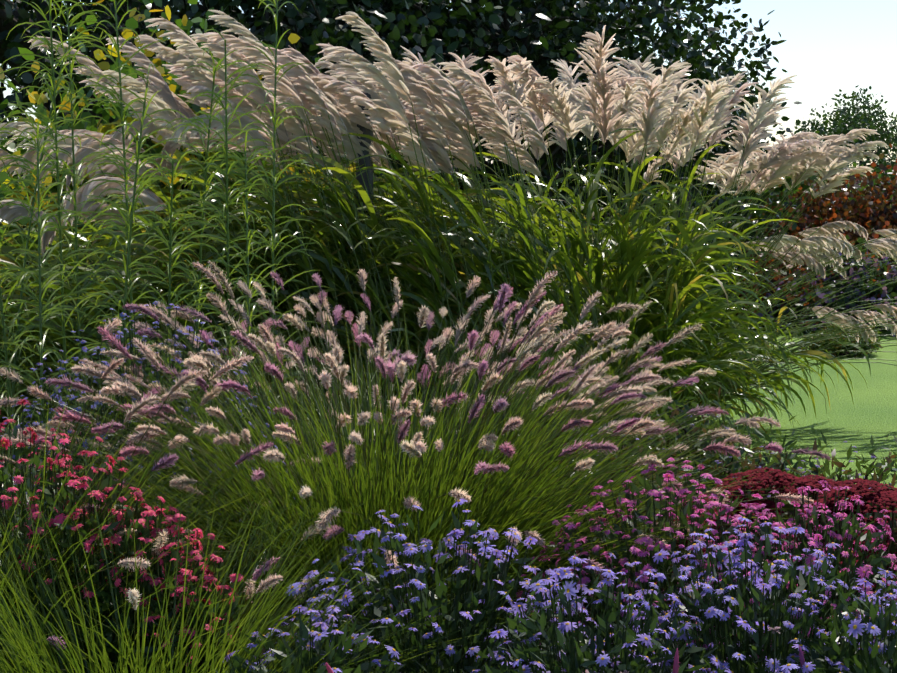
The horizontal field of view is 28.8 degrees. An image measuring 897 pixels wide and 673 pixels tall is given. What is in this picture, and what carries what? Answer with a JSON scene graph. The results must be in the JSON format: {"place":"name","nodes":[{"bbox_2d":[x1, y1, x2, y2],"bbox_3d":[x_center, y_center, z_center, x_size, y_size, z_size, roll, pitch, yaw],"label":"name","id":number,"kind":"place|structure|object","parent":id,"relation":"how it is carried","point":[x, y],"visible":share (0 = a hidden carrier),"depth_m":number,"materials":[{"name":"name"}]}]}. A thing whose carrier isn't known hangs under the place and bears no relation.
{"place":"outdoors","nodes":[
{"label":"outdoors","id":0,"kind":"place"},
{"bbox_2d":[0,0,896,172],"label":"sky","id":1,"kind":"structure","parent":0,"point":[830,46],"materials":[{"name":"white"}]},
{"bbox_2d":[557,173,896,502],"bbox_3d":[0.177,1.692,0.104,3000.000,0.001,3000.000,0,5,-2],"label":"ground","id":2,"kind":"structure","parent":0,"point":[872,410],"depth_m":12.22,"materials":[{"name":"green plant"}]},
{"bbox_2d":[2,380,698,672],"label":"bed","id":3,"kind":"object","parent":2,"relation":"on","point":[566,479],"depth_m":10.60,"materials":[{"name":"soil"}]},
{"bbox_2d":[0,0,333,529],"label":"tall leafy plants","id":4,"kind":"object","parent":3,"relation":"on","point":[24,273],"visible":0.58,"depth_m":6.20,"materials":[{"name":"green leaf"}]},
{"bbox_2d":[0,288,806,672],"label":"fountain grass blades","id":5,"kind":"object","parent":3,"relation":"on","point":[388,474],"visible":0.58,"depth_m":5.06,"materials":[{"name":"green plant"}]},
{"bbox_2d":[0,261,830,662],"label":"fountain grass flowers","id":6,"kind":"object","parent":5,"relation":"on","point":[540,333],"visible":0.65,"depth_m":5.05,"materials":[{"name":"plant"}]},
{"bbox_2d":[0,306,896,672],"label":"flower foliage","id":7,"kind":"object","parent":3,"relation":"on","point":[724,636],"visible":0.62,"depth_m":4.31,"materials":[{"name":"green plant"}]},
{"bbox_2d":[0,301,896,672],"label":"flowers","id":8,"kind":"object","parent":7,"relation":"on","point":[856,627],"visible":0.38,"depth_m":4.36,"materials":[{"name":"purple plant"}]},
{"bbox_2d":[585,467,896,672],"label":"flowers","id":9,"kind":"object","parent":7,"relation":"on","point":[883,497],"visible":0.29,"depth_m":5.46,"materials":[{"name":"red plant"}]},
{"bbox_2d":[356,92,690,441],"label":"posts","id":10,"kind":"object","parent":3,"relation":"on","point":[368,160],"visible":0.1,"depth_m":7.84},
{"bbox_2d":[0,0,896,318],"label":"tree","id":11,"kind":"object","parent":2,"relation":"on","point":[562,38],"depth_m":17.99,"materials":[{"name":"green plant"}]},
{"bbox_2d":[0,0,896,426],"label":"shrub","id":12,"kind":"object","parent":2,"relation":"on","point":[872,208],"depth_m":18.03,"materials":[{"name":"green plant"}]},
{"bbox_2d":[0,100,896,520],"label":"ornamental grass leaves","id":13,"kind":"object","parent":2,"relation":"on","point":[432,252],"visible":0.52,"depth_m":8.29,"materials":[{"name":"green plant"}]},
{"bbox_2d":[0,10,896,343],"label":"grass plumes","id":14,"kind":"object","parent":13,"relation":"attached to","point":[458,98],"visible":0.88,"depth_m":8.27,"materials":[{"name":"beige plant"}]},
{"bbox_2d":[504,349,896,646],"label":"flowers","id":15,"kind":"object","parent":2,"relation":"on","point":[888,465],"depth_m":6.30,"materials":[{"name":"plant"}]}
]}

